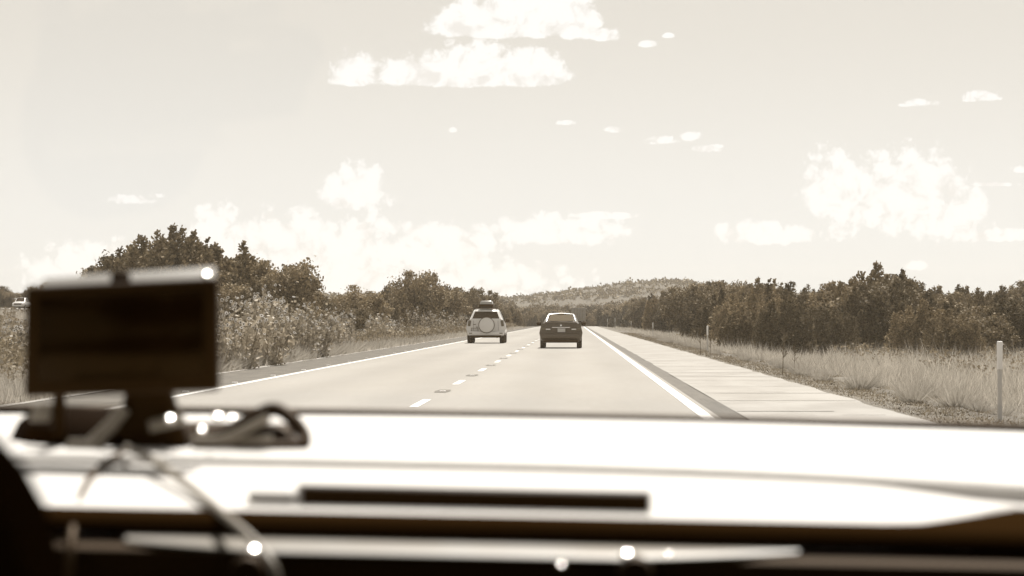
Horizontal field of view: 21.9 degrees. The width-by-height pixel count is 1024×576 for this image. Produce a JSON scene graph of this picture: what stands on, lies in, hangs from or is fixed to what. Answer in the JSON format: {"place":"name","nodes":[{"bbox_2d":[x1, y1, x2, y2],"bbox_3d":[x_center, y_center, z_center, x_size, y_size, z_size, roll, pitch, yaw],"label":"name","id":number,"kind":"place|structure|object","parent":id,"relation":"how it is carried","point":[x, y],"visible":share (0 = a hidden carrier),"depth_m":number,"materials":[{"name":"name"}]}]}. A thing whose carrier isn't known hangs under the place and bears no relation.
{"place":"outdoors","nodes":[
{"label":"outdoors","id":0,"kind":"place"},
{"bbox_2d":[176,326,717,415],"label":"road","id":1,"kind":"structure","parent":0,"point":[594,374],"depth_m":47.11,"materials":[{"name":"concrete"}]},
{"bbox_2d":[175,326,540,396],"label":"edge line","id":2,"kind":"object","parent":1,"relation":"on","point":[307,371],"visible":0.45,"depth_m":56.60,"materials":[{"name":"paint"}]},
{"bbox_2d":[409,340,537,406],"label":"lane line","id":3,"kind":"object","parent":1,"relation":"on","point":[421,402],"visible":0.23,"depth_m":38.09,"materials":[{"name":"paint"}]},
{"bbox_2d":[466,307,509,342],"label":"offroader","id":4,"kind":"object","parent":1,"relation":"on","point":[485,323],"visible":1,"depth_m":130.15,"materials":[{"name":"white paint"}]},
{"bbox_2d":[472,311,498,318],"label":"rear window","id":5,"kind":"structure","parent":4,"relation":"in","point":[478,314],"depth_m":130.30,"materials":[{"name":"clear glass"}]},
{"bbox_2d":[0,404,1023,575],"bbox_3d":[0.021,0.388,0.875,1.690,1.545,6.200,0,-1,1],"label":"dashboard","id":6,"kind":"object","parent":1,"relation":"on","point":[364,492],"visible":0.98,"depth_m":1.96,"materials":[{"name":"plastic"}]},
{"bbox_2d":[65,451,126,575],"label":"thin cable","id":7,"kind":"object","parent":6,"relation":"attached to","point":[87,482],"visible":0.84,"depth_m":1.97,"materials":[{"name":"black plastic"}]},
{"bbox_2d":[10,267,214,448],"bbox_3d":[-0.348,0.066,2.326,0.194,0.166,0.194,0,-1,1],"label":"device mount","id":8,"kind":"object","parent":6,"relation":"attached to","point":[146,419],"visible":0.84,"depth_m":2.25,"materials":[{"name":"plastic"}]},
{"bbox_2d":[24,278,219,396],"bbox_3d":[-0.327,0.041,2.215,0.164,0.100,0.018,0,-1,1],"label":"navigation device","id":9,"kind":"object","parent":8,"relation":"attached to","point":[159,336],"visible":1,"depth_m":2.21,"materials":[{"name":"plastic"}]},
{"bbox_2d":[123,444,280,575],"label":"charging cable","id":10,"kind":"object","parent":6,"relation":"attached to","point":[240,528],"visible":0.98,"depth_m":1.91,"materials":[{"name":"black rubber"}]},
{"bbox_2d":[184,402,310,449],"bbox_3d":[-0.234,0.122,2.279,0.121,0.045,0.105,0,-1,1],"label":"cable coil","id":11,"kind":"object","parent":6,"relation":"on","point":[254,429],"visible":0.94,"depth_m":2.28,"materials":[{"name":"plastic"}]},
{"bbox_2d":[537,313,585,347],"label":"saloon car","id":12,"kind":"object","parent":1,"relation":"on","point":[560,328],"visible":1,"depth_m":107.00,"materials":[{"name":"black paint"}]},
{"bbox_2d":[571,308,586,326],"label":"box lorry","id":13,"kind":"object","parent":1,"relation":"on","point":[580,314],"visible":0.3,"depth_m":464.80,"materials":[{"name":"grey metal"}]},
{"bbox_2d":[583,326,710,415],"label":"edge line","id":14,"kind":"object","parent":1,"relation":"on","point":[696,409],"visible":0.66,"depth_m":44.20,"materials":[{"name":"paint"}]},
{"bbox_2d":[585,326,742,416],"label":"road seam","id":15,"kind":"object","parent":1,"relation":"on","point":[715,406],"visible":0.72,"depth_m":44.98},
{"bbox_2d":[0,0,1023,298],"label":"sky","id":16,"kind":"structure","parent":0,"point":[503,147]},
{"bbox_2d":[3,282,1023,422],"bbox_3d":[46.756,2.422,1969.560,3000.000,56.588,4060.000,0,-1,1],"label":"ground","id":17,"kind":"structure","parent":0,"point":[577,300],"depth_m":65.46,"materials":[{"name":"soil"}]},
{"bbox_2d":[2,291,20,307],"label":"broadleaf tree","id":18,"kind":"object","parent":17,"relation":"on","point":[9,297],"visible":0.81,"depth_m":474.64,"materials":[{"name":"green plant"}]},
{"bbox_2d":[0,306,25,331],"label":"slope weeds","id":19,"kind":"object","parent":17,"relation":"on","point":[8,315],"visible":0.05,"depth_m":188.42,"materials":[{"name":"green plant"}]},
{"bbox_2d":[86,234,165,274],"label":"juniper tree","id":20,"kind":"object","parent":17,"relation":"on","point":[108,266],"visible":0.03,"depth_m":142.65,"materials":[{"name":"green plant"}]},
{"bbox_2d":[112,223,227,272],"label":"broadleaf tree","id":21,"kind":"object","parent":17,"relation":"on","point":[176,254],"visible":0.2,"depth_m":139.73,"materials":[{"name":"green plant"}]},
{"bbox_2d":[153,229,221,262],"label":"juniper tree","id":22,"kind":"object","parent":17,"relation":"on","point":[193,235],"visible":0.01,"depth_m":144.42,"materials":[{"name":"green plant"}]},
{"bbox_2d":[160,237,240,277],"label":"juniper tree","id":23,"kind":"object","parent":17,"relation":"on","point":[208,260],"visible":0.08,"depth_m":136.91,"materials":[{"name":"green plant"}]},
{"bbox_2d":[220,321,243,370],"bbox_3d":[-6.670,1.431,60.151,1.032,1.406,1.031,1,-1,-43],"label":"sunflower plant","id":24,"kind":"object","parent":17,"relation":"on","point":[229,352],"visible":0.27,"depth_m":60.09,"materials":[{"name":"green plant"}]},
{"bbox_2d":[219,283,250,319],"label":"broadleaf tree","id":25,"kind":"object","parent":17,"relation":"on","point":[235,291],"visible":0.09,"depth_m":114.87,"materials":[{"name":"green plant"}]},
{"bbox_2d":[220,296,258,351],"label":"sunflower plant","id":26,"kind":"object","parent":17,"relation":"on","point":[237,325],"visible":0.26,"depth_m":66.08,"materials":[{"name":"green plant"}]},
{"bbox_2d":[217,240,275,298],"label":"juniper tree","id":27,"kind":"object","parent":17,"relation":"on","point":[248,271],"visible":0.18,"depth_m":133.25,"materials":[{"name":"green plant"}]},
{"bbox_2d":[221,314,272,369],"bbox_3d":[-6.269,1.388,62.196,1.181,1.560,1.172,0,-1,30],"label":"sunflower plant","id":28,"kind":"object","parent":17,"relation":"on","point":[252,340],"visible":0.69,"depth_m":62.00,"materials":[{"name":"green plant"}]},
{"bbox_2d":[225,279,276,327],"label":"juniper tree","id":29,"kind":"object","parent":17,"relation":"on","point":[256,288],"visible":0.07,"depth_m":113.38,"materials":[{"name":"green plant"}]},
{"bbox_2d":[220,260,281,299],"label":"broadleaf tree","id":30,"kind":"object","parent":17,"relation":"on","point":[229,278],"visible":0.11,"depth_m":132.70,"materials":[{"name":"green plant"}]},
{"bbox_2d":[229,284,280,355],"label":"sunflower plant","id":31,"kind":"object","parent":17,"relation":"on","point":[254,306],"visible":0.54,"depth_m":68.23,"materials":[{"name":"green plant"}]},
{"bbox_2d":[0,322,517,382],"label":"meadow weeds","id":32,"kind":"object","parent":17,"relation":"on","point":[11,357],"visible":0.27,"depth_m":99.06,"materials":[{"name":"green plant"}]},
{"bbox_2d":[0,307,527,403],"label":"meadow grass","id":33,"kind":"structure","parent":17,"relation":"on","point":[10,389],"depth_m":55.33,"materials":[{"name":"beige plant"}]},
{"bbox_2d":[245,287,287,331],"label":"sunflower plant","id":34,"kind":"object","parent":17,"relation":"on","point":[266,306],"visible":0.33,"depth_m":76.05,"materials":[{"name":"green plant"}]},
{"bbox_2d":[11,326,531,403],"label":"shoulder kerb","id":35,"kind":"structure","parent":17,"relation":"on","point":[220,373],"depth_m":63.63,"materials":[{"name":"concrete"}]},
{"bbox_2d":[248,314,295,365],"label":"sunflower plant","id":36,"kind":"object","parent":17,"relation":"on","point":[271,351],"visible":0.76,"depth_m":66.94,"materials":[{"name":"green plant"}]},
{"bbox_2d":[22,326,539,405],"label":"road shoulder","id":37,"kind":"object","parent":17,"relation":"on","point":[225,379],"visible":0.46,"depth_m":61.38},
{"bbox_2d":[260,297,307,360],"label":"sunflower plant","id":38,"kind":"object","parent":17,"relation":"on","point":[290,329],"visible":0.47,"depth_m":73.17,"materials":[{"name":"green plant"}]},
{"bbox_2d":[252,256,329,315],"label":"broadleaf tree","id":39,"kind":"object","parent":17,"relation":"on","point":[290,279],"visible":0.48,"depth_m":127.82,"materials":[{"name":"green plant"}]},
{"bbox_2d":[276,296,309,345],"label":"sunflower plant","id":40,"kind":"object","parent":17,"relation":"on","point":[299,312],"visible":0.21,"depth_m":84.16,"materials":[{"name":"green plant"}]},
{"bbox_2d":[285,301,324,358],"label":"sunflower plant","id":41,"kind":"object","parent":17,"relation":"on","point":[308,341],"visible":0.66,"depth_m":77.96,"materials":[{"name":"green plant"}]},
{"bbox_2d":[293,340,327,360],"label":"bunch grass","id":42,"kind":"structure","parent":17,"relation":"on","point":[309,354],"depth_m":76.23,"materials":[{"name":"beige plant"}]},
{"bbox_2d":[301,316,340,357],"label":"sunflower plant","id":43,"kind":"object","parent":17,"relation":"on","point":[326,336],"visible":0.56,"depth_m":80.98,"materials":[{"name":"green plant"}]},
{"bbox_2d":[322,307,351,347],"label":"sunflower plant","id":44,"kind":"object","parent":17,"relation":"on","point":[338,329],"visible":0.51,"depth_m":92.17,"materials":[{"name":"green plant"}]},
{"bbox_2d":[336,310,356,343],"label":"sunflower plant","id":45,"kind":"object","parent":17,"relation":"on","point":[353,326],"visible":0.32,"depth_m":99.03,"materials":[{"name":"green plant"}]},
{"bbox_2d":[329,300,380,333],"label":"broadleaf tree","id":46,"kind":"object","parent":17,"relation":"on","point":[360,314],"visible":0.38,"depth_m":143.93,"materials":[{"name":"green plant"}]},
{"bbox_2d":[331,285,394,323],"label":"broadleaf tree","id":47,"kind":"object","parent":17,"relation":"on","point":[381,305],"visible":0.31,"depth_m":165.06,"materials":[{"name":"green plant"}]},
{"bbox_2d":[365,313,394,339],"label":"sunflower plant","id":48,"kind":"object","parent":17,"relation":"on","point":[376,327],"visible":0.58,"depth_m":124.42,"materials":[{"name":"green plant"}]},
{"bbox_2d":[372,291,410,330],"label":"juniper tree","id":49,"kind":"object","parent":17,"relation":"on","point":[396,314],"visible":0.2,"depth_m":182.76,"materials":[{"name":"green plant"}]},
{"bbox_2d":[17,276,800,309],"bbox_3d":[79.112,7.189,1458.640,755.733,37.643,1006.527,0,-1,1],"label":"hill scrub","id":50,"kind":"object","parent":17,"relation":"on","point":[602,293],"visible":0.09,"depth_m":1605.88,"materials":[{"name":"green plant"}]},
{"bbox_2d":[384,269,451,325],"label":"broadleaf tree","id":51,"kind":"object","parent":17,"relation":"on","point":[424,300],"visible":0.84,"depth_m":204.48,"materials":[{"name":"green plant"}]},
{"bbox_2d":[423,310,445,328],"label":"sunflower plant","id":52,"kind":"object","parent":17,"relation":"on","point":[433,323],"visible":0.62,"depth_m":188.38,"materials":[{"name":"green plant"}]},
{"bbox_2d":[429,288,472,325],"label":"broadleaf tree","id":53,"kind":"object","parent":17,"relation":"on","point":[453,307],"visible":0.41,"depth_m":231.18,"materials":[{"name":"green plant"}]},
{"bbox_2d":[444,286,487,318],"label":"spreading tree","id":54,"kind":"object","parent":17,"relation":"on","point":[471,301],"visible":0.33,"depth_m":279.80,"materials":[{"name":"green plant"}]},
{"bbox_2d":[466,287,499,308],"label":"spreading tree","id":55,"kind":"object","parent":17,"relation":"on","point":[494,298],"visible":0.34,"depth_m":299.92,"materials":[{"name":"green plant"}]},
{"bbox_2d":[509,306,524,326],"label":"juniper tree","id":56,"kind":"object","parent":17,"relation":"on","point":[517,318],"visible":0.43,"depth_m":401.38,"materials":[{"name":"green plant"}]},
{"bbox_2d":[606,306,634,327],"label":"juniper tree","id":57,"kind":"object","parent":17,"relation":"on","point":[616,320],"visible":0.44,"depth_m":609.86,"materials":[{"name":"green plant"}]},
{"bbox_2d":[620,297,658,328],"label":"broadleaf tree","id":58,"kind":"object","parent":17,"relation":"on","point":[636,311],"visible":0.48,"depth_m":390.82,"materials":[{"name":"green plant"}]},
{"bbox_2d":[640,291,673,332],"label":"juniper tree","id":59,"kind":"object","parent":17,"relation":"on","point":[647,318],"visible":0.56,"depth_m":295.43,"materials":[{"name":"green plant"}]},
{"bbox_2d":[651,290,690,332],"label":"broadleaf tree","id":60,"kind":"object","parent":17,"relation":"on","point":[657,315],"visible":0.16,"depth_m":292.95,"materials":[{"name":"green plant"}]},
{"bbox_2d":[654,284,717,337],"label":"broadleaf tree","id":61,"kind":"object","parent":17,"relation":"on","point":[678,305],"visible":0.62,"depth_m":215.43,"materials":[{"name":"green plant"}]},
{"bbox_2d":[688,284,731,339],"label":"juniper tree","id":62,"kind":"object","parent":17,"relation":"on","point":[704,314],"visible":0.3,"depth_m":170.18,"materials":[{"name":"green plant"}]},
{"bbox_2d":[708,295,741,342],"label":"juniper tree","id":63,"kind":"object","parent":17,"relation":"on","point":[719,315],"visible":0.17,"depth_m":161.47,"materials":[{"name":"green plant"}]},
{"bbox_2d":[700,279,753,303],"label":"broadleaf tree","id":64,"kind":"object","parent":17,"relation":"on","point":[731,289],"visible":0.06,"depth_m":219.14,"materials":[{"name":"green plant"}]},
{"bbox_2d":[704,287,766,340],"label":"juniper tree","id":65,"kind":"object","parent":17,"relation":"on","point":[760,293],"visible":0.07,"depth_m":167.08,"materials":[{"name":"green plant"}]},
{"bbox_2d":[714,306,757,349],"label":"juniper tree","id":66,"kind":"object","parent":17,"relation":"on","point":[742,326],"visible":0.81,"depth_m":121.19,"materials":[{"name":"green plant"}]},
{"bbox_2d":[723,289,780,343],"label":"juniper tree","id":67,"kind":"object","parent":17,"relation":"on","point":[751,303],"visible":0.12,"depth_m":132.51,"materials":[{"name":"green plant"}]},
{"bbox_2d":[734,276,772,299],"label":"juniper tree","id":68,"kind":"object","parent":17,"relation":"on","point":[743,293],"visible":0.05,"depth_m":210.26,"materials":[{"name":"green plant"}]},
{"bbox_2d":[735,278,778,302],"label":"juniper tree","id":69,"kind":"object","parent":17,"relation":"on","point":[768,288],"visible":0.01,"depth_m":169.15,"materials":[{"name":"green plant"}]},
{"bbox_2d":[586,326,927,420],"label":"paved shoulder","id":70,"kind":"object","parent":17,"relation":"on","point":[715,380],"visible":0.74,"depth_m":43.72},
{"bbox_2d":[718,400,855,400],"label":"pavement joints","id":71,"kind":"object","parent":70,"relation":"on","point":[786,400],"visible":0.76,"depth_m":37.61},
{"bbox_2d":[748,286,801,312],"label":"juniper tree","id":72,"kind":"object","parent":17,"relation":"on","point":[778,299],"visible":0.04,"depth_m":137.32,"materials":[{"name":"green plant"}]},
{"bbox_2d":[751,289,819,354],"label":"juniper tree","id":73,"kind":"object","parent":17,"relation":"on","point":[772,323],"visible":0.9,"depth_m":115.36,"materials":[{"name":"green plant"}]},
{"bbox_2d":[765,281,828,307],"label":"juniper tree","id":74,"kind":"object","parent":17,"relation":"on","point":[804,296],"visible":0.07,"depth_m":165.48,"materials":[{"name":"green plant"}]},
{"bbox_2d":[606,327,1023,423],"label":"gravel verge","id":75,"kind":"structure","parent":17,"relation":"on","point":[934,404],"depth_m":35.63,"materials":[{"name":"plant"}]},
{"bbox_2d":[997,341,1002,420],"bbox_3d":[5.698,1.183,30.860,0.066,1.123,0.036,0,-1,1],"label":"delineator post","id":76,"kind":"object","parent":75,"relation":"on","point":[999,367],"visible":0.87,"depth_m":30.85,"materials":[{"name":"plastic"}]},
{"bbox_2d":[809,368,836,381],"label":"bunch grass","id":77,"kind":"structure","parent":17,"relation":"on","point":[820,378],"depth_m":50.52,"materials":[{"name":"beige plant"}]},
{"bbox_2d":[809,280,847,300],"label":"juniper tree","id":78,"kind":"object","parent":17,"relation":"on","point":[829,291],"visible":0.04,"depth_m":170.29,"materials":[{"name":"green plant"}]},
{"bbox_2d":[799,296,867,354],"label":"juniper tree","id":79,"kind":"object","parent":17,"relation":"on","point":[837,325],"visible":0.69,"depth_m":119.92,"materials":[{"name":"green plant"}]},
{"bbox_2d":[810,286,866,314],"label":"broadleaf tree","id":80,"kind":"object","parent":17,"relation":"on","point":[832,305],"visible":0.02,"depth_m":129.86,"materials":[{"name":"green plant"}]},
{"bbox_2d":[673,329,1023,376],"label":"roadside weeds","id":81,"kind":"object","parent":17,"relation":"on","point":[993,350],"visible":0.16,"depth_m":91.79,"materials":[{"name":"beige plant"}]},
{"bbox_2d":[831,362,882,389],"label":"bunch grass","id":82,"kind":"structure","parent":17,"relation":"on","point":[858,383],"depth_m":44.42,"materials":[{"name":"beige plant"}]},
{"bbox_2d":[830,283,886,351],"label":"juniper tree","id":83,"kind":"object","parent":17,"relation":"on","point":[867,323],"visible":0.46,"depth_m":123.20,"materials":[{"name":"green plant"}]},
{"bbox_2d":[830,260,918,305],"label":"juniper tree","id":84,"kind":"object","parent":17,"relation":"on","point":[876,273],"visible":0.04,"depth_m":131.35,"materials":[{"name":"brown plant"}]},
{"bbox_2d":[840,276,932,351],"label":"broadleaf tree","id":85,"kind":"object","parent":17,"relation":"on","point":[878,293],"visible":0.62,"depth_m":123.16,"materials":[{"name":"green plant"}]},
{"bbox_2d":[867,269,943,348],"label":"juniper tree","id":86,"kind":"object","parent":17,"relation":"on","point":[929,292],"visible":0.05,"depth_m":126.51,"materials":[{"name":"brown plant"}]},
{"bbox_2d":[883,372,939,402],"bbox_3d":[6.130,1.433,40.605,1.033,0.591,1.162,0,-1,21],"label":"bunch grass","id":87,"kind":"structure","parent":17,"relation":"on","point":[906,387],"depth_m":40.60,"materials":[{"name":"beige plant"}]},
{"bbox_2d":[880,298,953,355],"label":"juniper tree","id":88,"kind":"object","parent":17,"relation":"on","point":[909,328],"visible":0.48,"depth_m":113.73,"materials":[{"name":"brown plant"}]},
{"bbox_2d":[890,273,951,302],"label":"juniper tree","id":89,"kind":"object","parent":17,"relation":"on","point":[934,293],"visible":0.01,"depth_m":172.45,"materials":[{"name":"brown plant"}]},
{"bbox_2d":[910,374,956,397],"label":"bunch grass","id":90,"kind":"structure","parent":17,"relation":"on","point":[933,393],"depth_m":42.33,"materials":[{"name":"beige plant"}]},
{"bbox_2d":[934,292,966,308],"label":"broadleaf tree","id":91,"kind":"object","parent":17,"relation":"on","point":[956,294],"visible":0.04,"depth_m":169.27,"materials":[{"name":"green plant"}]},
{"bbox_2d":[918,308,987,359],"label":"juniper tree","id":92,"kind":"object","parent":17,"relation":"on","point":[961,332],"visible":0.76,"depth_m":103.81,"materials":[{"name":"green plant"}]},
{"bbox_2d":[918,367,996,408],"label":"bunch grass","id":93,"kind":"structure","parent":17,"relation":"on","point":[954,402],"depth_m":35.92,"materials":[{"name":"beige plant"}]},
{"bbox_2d":[942,298,975,319],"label":"juniper tree","id":94,"kind":"object","parent":17,"relation":"on","point":[946,306],"visible":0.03,"depth_m":126.84,"materials":[{"name":"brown plant"}]},
{"bbox_2d":[948,285,986,305],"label":"juniper tree","id":95,"kind":"object","parent":17,"relation":"on","point":[967,294],"visible":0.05,"depth_m":216.91,"materials":[{"name":"brown plant"}]},
{"bbox_2d":[927,306,1021,357],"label":"broadleaf tree","id":96,"kind":"object","parent":17,"relation":"on","point":[994,329],"visible":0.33,"depth_m":107.85,"materials":[{"name":"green plant"}]},
{"bbox_2d":[956,287,993,317],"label":"juniper tree","id":97,"kind":"object","parent":17,"relation":"on","point":[978,297],"visible":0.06,"depth_m":164.01,"materials":[{"name":"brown plant"}]},
{"bbox_2d":[960,394,997,412],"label":"bunch grass","id":98,"kind":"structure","parent":17,"relation":"on","point":[977,407],"depth_m":34.73,"materials":[{"name":"beige plant"}]},
{"bbox_2d":[972,285,1022,307],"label":"juniper tree","id":99,"kind":"object","parent":17,"relation":"on","point":[989,296],"visible":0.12,"depth_m":213.63,"materials":[{"name":"brown plant"}]},
{"bbox_2d":[981,298,1022,349],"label":"juniper tree","id":100,"kind":"object","parent":17,"relation":"on","point":[1001,302],"visible":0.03,"depth_m":115.50,"materials":[{"name":"brown plant"}]},
{"bbox_2d":[982,403,1023,416],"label":"bunch grass","id":101,"kind":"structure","parent":17,"relation":"on","point":[1009,412],"depth_m":32.80,"materials":[{"name":"beige plant"}]},
{"bbox_2d":[984,299,1023,358],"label":"juniper tree","id":102,"kind":"object","parent":17,"relation":"on","point":[1014,316],"visible":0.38,"depth_m":109.28,"materials":[{"name":"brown plant"}]},
{"bbox_2d":[1002,280,1023,295],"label":"broadleaf tree","id":103,"kind":"object","parent":17,"relation":"on","point":[1017,290],"visible":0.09,"depth_m":220.54,"materials":[{"name":"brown plant"}]},
{"bbox_2d":[781,357,820,371],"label":"bunch grass","id":104,"kind":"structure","parent":0,"point":[790,366],"depth_m":59.68,"materials":[{"name":"beige plant"}]},
{"bbox_2d":[609,326,1023,415],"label":"dry grass","id":105,"kind":"structure","parent":0,"point":[839,363],"depth_m":76.10,"materials":[{"name":"beige plant"}]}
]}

